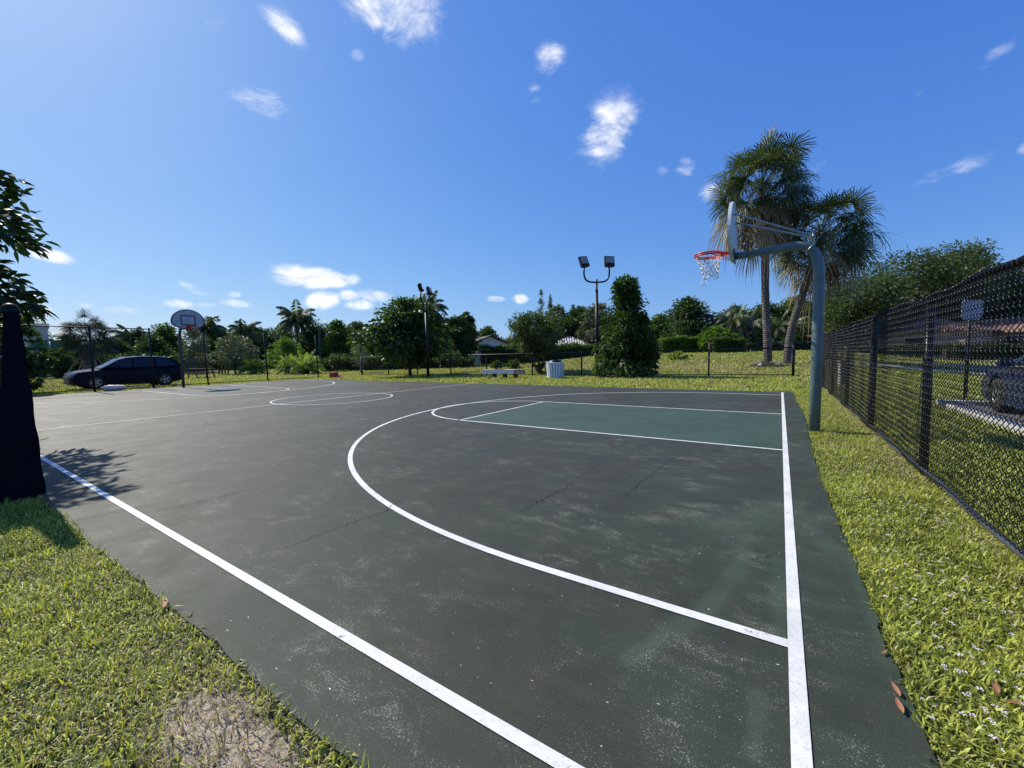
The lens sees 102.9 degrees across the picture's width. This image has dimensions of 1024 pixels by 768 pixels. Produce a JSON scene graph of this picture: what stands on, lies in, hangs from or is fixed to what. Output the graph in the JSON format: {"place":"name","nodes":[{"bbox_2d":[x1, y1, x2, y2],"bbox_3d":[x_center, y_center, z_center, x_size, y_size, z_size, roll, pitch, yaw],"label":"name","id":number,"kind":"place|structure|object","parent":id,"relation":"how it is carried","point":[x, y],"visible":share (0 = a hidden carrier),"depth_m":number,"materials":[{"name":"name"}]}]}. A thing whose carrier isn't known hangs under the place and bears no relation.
{"place":"outdoors","nodes":[
{"label":"outdoors","id":0,"kind":"place"},
{"bbox_2d":[36,459,878,766],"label":"court pavement edge","id":1,"kind":"object","parent":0,"point":[244,671],"visible":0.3,"depth_m":1.71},
{"bbox_2d":[33,379,938,767],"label":"court pavement","id":2,"kind":"structure","parent":0,"point":[585,675],"depth_m":2.60,"materials":[{"name":"grey asphalt"}]},
{"bbox_2d":[170,309,204,387],"bbox_3d":[-16.174,-1.639,20.386,1.419,4.090,1.441,-2,4,-12],"label":"basketball hoop","id":3,"kind":"object","parent":2,"relation":"on","point":[187,319],"visible":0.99,"depth_m":20.24,"materials":[{"name":"grey metal"}]},
{"bbox_2d":[146,385,275,394],"bbox_3d":[-14.044,0.253,19.154,5.540,0.001,3.660,2,5,33],"label":"painted key","id":4,"kind":"object","parent":2,"relation":"on","point":[208,390],"visible":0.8,"depth_m":18.95,"materials":[{"name":"grey paint"}]},
{"bbox_2d":[272,393,391,404],"bbox_3d":[-5.965,0.478,13.733,3.718,0.001,3.719,2,5,33],"label":"painted centre circle","id":5,"kind":"object","parent":2,"relation":"on","point":[336,398],"visible":0.99,"depth_m":13.52,"materials":[{"name":"grey paint"}]},
{"bbox_2d":[33,380,812,767],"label":"court lines","id":6,"kind":"object","parent":2,"relation":"on","point":[801,752],"visible":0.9,"depth_m":2.05,"materials":[{"name":"white paint"}]},
{"bbox_2d":[464,402,782,448],"bbox_3d":[2.270,0.688,8.473,5.628,0.001,3.660,2,5,33],"label":"painted key","id":7,"kind":"object","parent":2,"relation":"on","point":[761,430],"visible":1,"depth_m":7.87,"materials":[{"name":"green paint"}]},
{"bbox_2d":[694,202,824,431],"bbox_3d":[4.164,-1.099,7.102,1.462,4.090,1.484,-2,4,-12],"label":"basketball hoop","id":8,"kind":"object","parent":2,"relation":"on","point":[810,249],"visible":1,"depth_m":6.63,"materials":[{"name":"grey metal"}]},
{"bbox_2d":[29,349,984,391],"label":"grass field","id":9,"kind":"structure","parent":0,"point":[576,362],"depth_m":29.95,"materials":[{"name":"green plant"}]},
{"bbox_2d":[0,351,1023,767],"bbox_3d":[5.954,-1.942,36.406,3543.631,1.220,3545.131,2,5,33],"label":"ground","id":10,"kind":"structure","parent":0,"point":[240,733],"depth_m":1.67,"materials":[{"name":"green plant"}]},
{"bbox_2d":[0,303,45,502],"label":"screened fence post","id":11,"kind":"object","parent":10,"relation":"on","point":[21,474],"visible":0.98,"depth_m":4.05,"materials":[{"name":"black plastic"}]},
{"bbox_2d":[0,316,60,390],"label":"shrub","id":12,"kind":"object","parent":10,"relation":"on","point":[36,364],"visible":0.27,"depth_m":19.04,"materials":[{"name":"green plant"}]},
{"bbox_2d":[0,170,61,345],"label":"broadleaf tree","id":13,"kind":"object","parent":10,"relation":"on","point":[15,223],"visible":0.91,"depth_m":7.00,"materials":[{"name":"green plant"}]},
{"bbox_2d":[0,323,62,376],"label":"beige building","id":14,"kind":"structure","parent":10,"relation":"on","point":[42,331],"depth_m":44.15,"materials":[{"name":"beige paint"}]},
{"bbox_2d":[42,347,78,378],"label":"leafy tree","id":15,"kind":"object","parent":10,"relation":"on","point":[63,368],"visible":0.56,"depth_m":37.49,"materials":[{"name":"green plant"}]},
{"bbox_2d":[55,342,104,370],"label":"leafy tree","id":16,"kind":"object","parent":10,"relation":"on","point":[77,366],"visible":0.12,"depth_m":43.42,"materials":[{"name":"green plant"}]},
{"bbox_2d":[49,308,119,368],"bbox_3d":[-37.175,-3.501,35.719,4.865,6.545,4.720,2,5,33],"label":"fan palm","id":17,"kind":"object","parent":10,"relation":"on","point":[83,345],"visible":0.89,"depth_m":35.39,"materials":[{"name":"green plant"}]},
{"bbox_2d":[101,384,126,390],"bbox_3d":[-19.063,0.193,19.568,0.550,0.365,0.918,2,5,33],"label":"litter bag","id":18,"kind":"object","parent":10,"relation":"on","point":[114,387],"visible":0.89,"depth_m":19.40,"materials":[{"name":"white plastic"}]},
{"bbox_2d":[95,336,133,360],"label":"leafy tree","id":19,"kind":"object","parent":10,"relation":"on","point":[123,347],"visible":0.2,"depth_m":51.43,"materials":[{"name":"green plant"}]},
{"bbox_2d":[63,356,184,388],"bbox_3d":[-21.122,-0.683,22.401,2.170,1.690,4.710,2,5,33],"label":"parked suv","id":20,"kind":"object","parent":10,"relation":"on","point":[168,369],"visible":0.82,"depth_m":21.89,"materials":[{"name":"black metal"}]},
{"bbox_2d":[108,324,147,352],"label":"coconut palm","id":21,"kind":"object","parent":10,"relation":"on","point":[135,333],"visible":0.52,"depth_m":54.90,"materials":[{"name":"green plant"}]},
{"bbox_2d":[101,349,190,362],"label":"undergrowth","id":22,"kind":"object","parent":10,"relation":"on","point":[174,355],"visible":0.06,"depth_m":45.14,"materials":[{"name":"green plant"}]},
{"bbox_2d":[124,334,179,358],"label":"leafy tree","id":23,"kind":"object","parent":10,"relation":"on","point":[158,344],"visible":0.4,"depth_m":49.15,"materials":[{"name":"green plant"}]},
{"bbox_2d":[0,324,318,393],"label":"tall chain link fence","id":24,"kind":"object","parent":10,"relation":"on","point":[94,389],"visible":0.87,"depth_m":19.36,"materials":[{"name":"black metal"}]},
{"bbox_2d":[150,322,187,356],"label":"leafy tree","id":25,"kind":"object","parent":10,"relation":"on","point":[167,334],"visible":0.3,"depth_m":56.96,"materials":[{"name":"green plant"}]},
{"bbox_2d":[0,545,354,767],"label":"dry grass","id":26,"kind":"structure","parent":10,"relation":"on","point":[172,754],"depth_m":1.56,"materials":[{"name":"green plant"}]},
{"bbox_2d":[169,328,213,371],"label":"leafy tree","id":27,"kind":"object","parent":10,"relation":"on","point":[195,347],"visible":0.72,"depth_m":45.46,"materials":[{"name":"green plant"}]},
{"bbox_2d":[0,494,384,767],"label":"grass verge","id":28,"kind":"object","parent":10,"relation":"on","point":[45,519],"depth_m":1.89,"materials":[{"name":"green plant"}]},
{"bbox_2d":[183,363,205,373],"bbox_3d":[-32.746,-1.638,41.954,2.020,1.100,1.160,-1,4,3],"label":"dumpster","id":29,"kind":"object","parent":10,"relation":"on","point":[187,366],"visible":0.61,"depth_m":41.45,"materials":[{"name":"metal"}]},
{"bbox_2d":[182,316,227,367],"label":"coconut palm","id":30,"kind":"object","parent":10,"relation":"on","point":[210,327],"visible":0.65,"depth_m":57.53,"materials":[{"name":"green plant"}]},
{"bbox_2d":[199,329,241,361],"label":"leafy tree","id":31,"kind":"object","parent":10,"relation":"on","point":[212,348],"visible":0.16,"depth_m":60.81,"materials":[{"name":"green plant"}]},
{"bbox_2d":[204,334,260,373],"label":"leafy tree","id":32,"kind":"object","parent":10,"relation":"on","point":[235,361],"visible":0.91,"depth_m":39.40,"materials":[{"name":"green plant"}]},
{"bbox_2d":[226,319,265,347],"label":"coconut palm","id":33,"kind":"object","parent":10,"relation":"on","point":[245,330],"visible":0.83,"depth_m":59.21,"materials":[{"name":"green plant"}]},
{"bbox_2d":[199,358,300,369],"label":"undergrowth","id":34,"kind":"object","parent":10,"relation":"on","point":[223,366],"visible":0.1,"depth_m":59.02,"materials":[{"name":"green plant"}]},
{"bbox_2d":[234,354,270,374],"bbox_3d":[-25.366,-1.813,39.868,3.062,2.348,2.964,2,5,33],"label":"cycad","id":35,"kind":"object","parent":10,"relation":"on","point":[254,365],"visible":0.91,"depth_m":39.55,"materials":[{"name":"green plant"}]},
{"bbox_2d":[243,326,292,359],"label":"leafy tree","id":36,"kind":"object","parent":10,"relation":"on","point":[268,336],"visible":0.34,"depth_m":66.47,"materials":[{"name":"green plant"}]},
{"bbox_2d":[263,336,304,368],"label":"leafy tree","id":37,"kind":"object","parent":10,"relation":"on","point":[284,344],"visible":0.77,"depth_m":47.19,"materials":[{"name":"green plant"}]},
{"bbox_2d":[268,327,302,355],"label":"leafy tree","id":38,"kind":"object","parent":10,"relation":"on","point":[291,334],"visible":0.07,"depth_m":70.79,"materials":[{"name":"green plant"}]},
{"bbox_2d":[273,353,305,374],"bbox_3d":[-20.609,-1.725,37.849,2.942,2.382,3.093,2,5,33],"label":"cycad","id":39,"kind":"object","parent":10,"relation":"on","point":[283,367],"visible":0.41,"depth_m":37.40,"materials":[{"name":"green plant"}]},
{"bbox_2d":[275,299,316,357],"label":"coconut palm","id":40,"kind":"object","parent":10,"relation":"on","point":[296,320],"visible":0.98,"depth_m":56.73,"materials":[{"name":"green plant"}]},
{"bbox_2d":[285,350,325,373],"bbox_3d":[-18.744,-1.707,36.874,3.553,2.925,3.318,2,5,33],"label":"cycad","id":41,"kind":"object","parent":10,"relation":"on","point":[308,366],"visible":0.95,"depth_m":36.50,"materials":[{"name":"green plant"}]},
{"bbox_2d":[294,323,326,363],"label":"leafy tree","id":42,"kind":"object","parent":10,"relation":"on","point":[308,344],"visible":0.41,"depth_m":58.28,"materials":[{"name":"green plant"}]},
{"bbox_2d":[311,318,326,360],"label":"fan palm","id":43,"kind":"object","parent":10,"relation":"on","point":[319,335],"visible":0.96,"depth_m":55.61,"materials":[{"name":"green plant"}]},
{"bbox_2d":[317,318,356,362],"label":"leafy tree","id":44,"kind":"object","parent":10,"relation":"on","point":[336,336],"visible":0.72,"depth_m":56.37,"materials":[{"name":"green plant"}]},
{"bbox_2d":[335,320,367,359],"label":"leafy tree","id":45,"kind":"object","parent":10,"relation":"on","point":[355,325],"visible":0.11,"depth_m":60.75,"materials":[{"name":"green plant"}]},
{"bbox_2d":[350,329,369,371],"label":"sparse tree","id":46,"kind":"object","parent":10,"relation":"on","point":[361,355],"visible":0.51,"depth_m":35.86,"materials":[{"name":"green plant"}]},
{"bbox_2d":[350,323,385,360],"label":"leafy tree","id":47,"kind":"object","parent":10,"relation":"on","point":[369,350],"visible":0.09,"depth_m":50.76,"materials":[{"name":"green plant"}]},
{"bbox_2d":[318,349,476,371],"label":"undergrowth","id":48,"kind":"object","parent":10,"relation":"on","point":[333,363],"visible":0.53,"depth_m":41.10,"materials":[{"name":"green plant"}]},
{"bbox_2d":[346,295,454,375],"bbox_3d":[-7.275,-3.379,29.517,5.836,6.034,7.948,2,5,33],"label":"leafy tree","id":49,"kind":"object","parent":10,"relation":"on","point":[404,341],"visible":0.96,"depth_m":28.14,"materials":[{"name":"green plant"}]},
{"bbox_2d":[417,283,433,376],"bbox_3d":[-5.633,-3.409,26.962,0.540,6.236,2.125,0,4,11],"label":"flood light","id":50,"kind":"object","parent":10,"relation":"on","point":[428,289],"visible":1,"depth_m":26.96,"materials":[{"name":"black metal"}]},
{"bbox_2d":[414,290,448,321],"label":"coconut palm","id":51,"kind":"object","parent":10,"relation":"on","point":[440,306],"visible":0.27,"depth_m":47.08,"materials":[{"name":"green plant"}]},
{"bbox_2d":[32,370,837,395],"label":"grass","id":52,"kind":"object","parent":10,"relation":"on","point":[406,378],"depth_m":20.63,"materials":[{"name":"green plant"}]},
{"bbox_2d":[436,315,481,358],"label":"leafy tree","id":53,"kind":"object","parent":10,"relation":"on","point":[465,344],"visible":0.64,"depth_m":44.96,"materials":[{"name":"green plant"}]},
{"bbox_2d":[460,311,478,353],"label":"leafy tree","id":54,"kind":"object","parent":10,"relation":"on","point":[468,318],"visible":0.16,"depth_m":51.26,"materials":[{"name":"green plant"}]},
{"bbox_2d":[477,325,502,338],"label":"leafy tree","id":55,"kind":"object","parent":10,"relation":"on","point":[487,330],"visible":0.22,"depth_m":70.79,"materials":[{"name":"green plant"}]},
{"bbox_2d":[473,335,512,363],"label":"house","id":56,"kind":"structure","parent":10,"relation":"on","point":[494,341],"depth_m":56.09,"materials":[{"name":"white paint"}]},
{"bbox_2d":[482,369,526,377],"bbox_3d":[-0.478,-0.612,24.494,2.780,0.517,0.490,0,4,21],"label":"slab bench","id":57,"kind":"object","parent":10,"relation":"on","point":[504,372],"visible":0.87,"depth_m":24.31,"materials":[{"name":"grey concrete"}]},
{"bbox_2d":[505,310,567,363],"bbox_3d":[1.770,-2.816,27.816,4.727,4.517,4.448,2,5,33],"label":"leafy tree","id":58,"kind":"object","parent":10,"relation":"on","point":[527,335],"visible":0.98,"depth_m":27.01,"materials":[{"name":"green plant"}]},
{"bbox_2d":[476,341,599,364],"bbox_3d":[3.250,-3.765,49.865,15.178,3.038,2.126,-1,4,0],"label":"hedge","id":59,"kind":"object","parent":10,"relation":"on","point":[505,349],"visible":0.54,"depth_m":49.26,"materials":[{"name":"green plant"}]},
{"bbox_2d":[545,360,564,378],"bbox_3d":[2.458,-0.833,23.105,1.040,1.060,1.040,2,5,33],"label":"waste bin","id":60,"kind":"object","parent":10,"relation":"on","point":[555,368],"visible":0.98,"depth_m":22.71,"materials":[{"name":"white metal"}]},
{"bbox_2d":[545,304,575,342],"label":"leafy tree","id":61,"kind":"object","parent":10,"relation":"on","point":[559,310],"visible":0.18,"depth_m":62.56,"materials":[{"name":"green plant"}]},
{"bbox_2d":[556,337,588,347],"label":"house","id":62,"kind":"structure","parent":10,"relation":"on","point":[570,339],"depth_m":58.22,"materials":[{"name":"tile"}]},
{"bbox_2d":[361,345,795,375],"bbox_3d":[1.133,-1.260,26.322,28.620,1.730,0.136,1,4,24],"label":"chain link fence","id":63,"kind":"object","parent":10,"relation":"on","point":[709,363],"visible":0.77,"depth_m":24.73,"materials":[{"name":"black metal"}]},
{"bbox_2d":[558,305,603,340],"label":"leafy tree","id":64,"kind":"object","parent":10,"relation":"on","point":[573,317],"visible":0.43,"depth_m":60.44,"materials":[{"name":"green plant"}]},
{"bbox_2d":[575,302,612,350],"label":"leafy tree","id":65,"kind":"object","parent":10,"relation":"on","point":[590,336],"visible":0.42,"depth_m":56.93,"materials":[{"name":"green plant"}]},
{"bbox_2d":[578,256,614,376],"bbox_3d":[4.912,-3.828,23.745,2.125,7.168,0.540,-1,4,-2],"label":"flood light","id":66,"kind":"object","parent":10,"relation":"on","point":[609,262],"visible":0.98,"depth_m":23.57,"materials":[{"name":"black metal"}]},
{"bbox_2d":[591,273,662,377],"bbox_3d":[6.521,-3.128,23.328,3.976,6.275,4.338,2,5,33],"label":"leafy tree","id":67,"kind":"object","parent":10,"relation":"on","point":[623,330],"visible":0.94,"depth_m":22.49,"materials":[{"name":"green plant"}]},
{"bbox_2d":[626,312,662,376],"bbox_3d":[7.340,-2.106,22.868,2.167,3.863,2.341,2,5,33],"label":"shrub","id":68,"kind":"object","parent":10,"relation":"on","point":[648,360],"visible":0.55,"depth_m":22.32,"materials":[{"name":"green plant"}]},
{"bbox_2d":[649,312,675,352],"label":"leafy tree","id":69,"kind":"object","parent":10,"relation":"on","point":[656,325],"visible":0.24,"depth_m":54.64,"materials":[{"name":"green plant"}]},
{"bbox_2d":[657,334,700,352],"bbox_3d":[19.058,-4.421,45.764,5.491,2.418,2.003,-1,4,0],"label":"hedge","id":70,"kind":"object","parent":10,"relation":"on","point":[688,342],"visible":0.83,"depth_m":45.18,"materials":[{"name":"green plant"}]},
{"bbox_2d":[668,349,693,359],"bbox_3d":[13.537,-2.292,32.951,1.980,1.037,2.142,2,5,33],"label":"shrub","id":71,"kind":"object","parent":10,"relation":"on","point":[671,354],"visible":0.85,"depth_m":32.53,"materials":[{"name":"green plant"}]},
{"bbox_2d":[657,295,720,342],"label":"leafy tree","id":72,"kind":"object","parent":10,"relation":"on","point":[686,314],"visible":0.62,"depth_m":50.21,"materials":[{"name":"green plant"}]},
{"bbox_2d":[696,324,739,352],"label":"leafy tree","id":73,"kind":"object","parent":10,"relation":"on","point":[715,330],"visible":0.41,"depth_m":43.31,"materials":[{"name":"green plant"}]},
{"bbox_2d":[701,307,739,329],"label":"feather palm","id":74,"kind":"object","parent":10,"relation":"on","point":[713,321],"visible":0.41,"depth_m":49.30,"materials":[{"name":"green plant"}]},
{"bbox_2d":[706,336,746,352],"bbox_3d":[21.899,-3.998,41.843,3.780,1.936,2.034,-1,4,0],"label":"hedge","id":75,"kind":"object","parent":10,"relation":"on","point":[722,342],"visible":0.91,"depth_m":41.16,"materials":[{"name":"green plant"}]},
{"bbox_2d":[714,303,753,339],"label":"feather palm","id":76,"kind":"object","parent":10,"relation":"on","point":[737,321],"visible":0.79,"depth_m":45.49,"materials":[{"name":"green plant"}]},
{"bbox_2d":[718,304,760,344],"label":"leafy tree","id":77,"kind":"object","parent":10,"relation":"on","point":[745,311],"visible":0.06,"depth_m":62.42,"materials":[{"name":"green plant"}]},
{"bbox_2d":[732,306,762,341],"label":"feather palm","id":78,"kind":"object","parent":10,"relation":"on","point":[758,327],"visible":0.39,"depth_m":47.32,"materials":[{"name":"green plant"}]},
{"bbox_2d":[705,123,825,361],"bbox_3d":[15.160,-8.168,25.113,6.421,14.434,6.942,2,5,33],"label":"fan palm","id":79,"kind":"object","parent":10,"relation":"on","point":[763,206],"visible":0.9,"depth_m":24.00,"materials":[{"name":"green plant"}]},
{"bbox_2d":[750,361,783,366],"bbox_3d":[15.741,-1.265,25.264,2.000,0.348,2.000,2,5,33],"label":"stone mound","id":80,"kind":"object","parent":10,"relation":"on","point":[760,363],"visible":0.85,"depth_m":24.71,"materials":[{"name":"stone"}]},
{"bbox_2d":[747,301,791,341],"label":"leafy tree","id":81,"kind":"object","parent":10,"relation":"on","point":[773,309],"visible":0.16,"depth_m":60.20,"materials":[{"name":"green plant"}]},
{"bbox_2d":[743,340,810,351],"bbox_3d":[28.882,-4.100,44.838,7.815,1.467,2.001,-1,4,0],"label":"hedge","id":82,"kind":"object","parent":10,"relation":"on","point":[803,345],"visible":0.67,"depth_m":44.18,"materials":[{"name":"green plant"}]},
{"bbox_2d":[759,310,797,341],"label":"feather palm","id":83,"kind":"object","parent":10,"relation":"on","point":[781,328],"visible":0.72,"depth_m":45.35,"materials":[{"name":"green plant"}]},
{"bbox_2d":[771,295,811,329],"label":"leafy tree","id":84,"kind":"object","parent":10,"relation":"on","point":[784,304],"visible":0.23,"depth_m":59.05,"materials":[{"name":"green plant"}]},
{"bbox_2d":[776,316,811,340],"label":"feather palm","id":85,"kind":"object","parent":10,"relation":"on","point":[799,326],"visible":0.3,"depth_m":48.90,"materials":[{"name":"green plant"}]},
{"bbox_2d":[780,327,811,349],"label":"leafy tree","id":86,"kind":"object","parent":10,"relation":"on","point":[798,337],"visible":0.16,"depth_m":50.50,"materials":[{"name":"green plant"}]},
{"bbox_2d":[769,185,897,363],"bbox_3d":[19.350,-6.597,25.477,6.710,10.956,6.327,2,5,33],"label":"fan palm","id":87,"kind":"object","parent":10,"relation":"on","point":[851,245],"visible":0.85,"depth_m":24.57,"materials":[{"name":"green plant"}]},
{"bbox_2d":[807,271,927,345],"bbox_3d":[39.411,-7.733,45.875,10.170,9.196,12.219,2,5,33],"label":"oak tree","id":88,"kind":"object","parent":10,"relation":"on","point":[883,296],"visible":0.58,"depth_m":43.43,"materials":[{"name":"green plant"}]},
{"bbox_2d":[746,365,1023,549],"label":"grass lawn","id":89,"kind":"structure","parent":10,"relation":"on","point":[1003,477],"depth_m":5.14,"materials":[{"name":"green plant"}]},
{"bbox_2d":[854,344,944,358],"bbox_3d":[35.712,-2.979,37.902,8.768,1.444,1.736,-1,4,0],"label":"hedge","id":90,"kind":"object","parent":10,"relation":"on","point":[905,351],"visible":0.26,"depth_m":37.29,"materials":[{"name":"green plant"}]},
{"bbox_2d":[803,318,1000,357],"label":"house","id":91,"kind":"structure","parent":10,"relation":"on","point":[981,333],"depth_m":40.21,"materials":[{"name":"tile"}]},
{"bbox_2d":[793,390,1023,767],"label":"grass strip","id":92,"kind":"object","parent":10,"relation":"on","point":[975,676],"depth_m":2.22,"materials":[{"name":"green plant"}]},
{"bbox_2d":[822,255,1023,560],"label":"chain link fence","id":93,"kind":"object","parent":10,"relation":"on","point":[922,464],"visible":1,"depth_m":3.83,"materials":[{"name":"black metal"}]},
{"bbox_2d":[837,446,1023,767],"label":"ground cover flowers","id":94,"kind":"object","parent":10,"relation":"on","point":[951,622],"visible":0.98,"depth_m":1.76,"materials":[{"name":"green plant"}]},
{"bbox_2d":[842,237,1022,323],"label":"oak tree","id":95,"kind":"object","parent":10,"relation":"on","point":[922,270],"visible":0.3,"depth_m":44.19,"materials":[{"name":"green plant"}]},
{"bbox_2d":[923,244,1007,320],"bbox_3d":[53.701,-9.771,49.349,7.231,13.155,8.949,2,5,33],"label":"oak tree","id":96,"kind":"object","parent":10,"relation":"on","point":[973,271],"visible":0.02,"depth_m":46.88,"materials":[{"name":"green plant"}]},
{"bbox_2d":[961,300,982,398],"bbox_3d":[11.529,-0.816,10.320,0.580,2.590,0.080,-1,4,-5],"label":"road sign","id":97,"kind":"object","parent":10,"relation":"on","point":[979,315],"visible":0.33,"depth_m":10.23,"materials":[{"name":"black metal"}]},
{"bbox_2d":[936,342,1023,359],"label":"hedge","id":98,"kind":"object","parent":10,"relation":"on","point":[1002,349],"visible":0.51,"depth_m":33.34,"materials":[{"name":"green plant"}]},
{"bbox_2d":[964,317,1023,343],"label":"house","id":99,"kind":"structure","parent":10,"relation":"on","point":[1018,320],"depth_m":40.02,"materials":[{"name":"tile"}]},
{"bbox_2d":[980,268,1023,319],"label":"leafy tree","id":100,"kind":"object","parent":10,"relation":"on","point":[1011,284],"visible":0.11,"depth_m":47.06,"materials":[{"name":"green plant"}]},
{"bbox_2d":[0,0,1023,345],"label":"sky","id":101,"kind":"structure","parent":0,"point":[231,160],"materials":[{"name":"blue"}]},
{"bbox_2d":[867,359,1011,369],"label":"road","id":102,"kind":"structure","parent":0,"point":[983,367],"depth_m":22.59,"materials":[{"name":"grey asphalt"}]},
{"bbox_2d":[962,405,1023,423],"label":"parking pavement","id":103,"kind":"structure","parent":0,"point":[1006,413],"depth_m":8.05,"materials":[{"name":"grey concrete"}]},
{"bbox_2d":[936,400,1023,434],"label":"kerb","id":104,"kind":"structure","parent":103,"relation":"on","point":[1005,424],"depth_m":7.49,"materials":[{"name":"concrete"}]},
{"bbox_2d":[981,355,1023,411],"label":"parked sedan","id":105,"kind":"object","parent":103,"relation":"on","point":[1011,393],"visible":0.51,"depth_m":7.85,"materials":[{"name":"black metal"}]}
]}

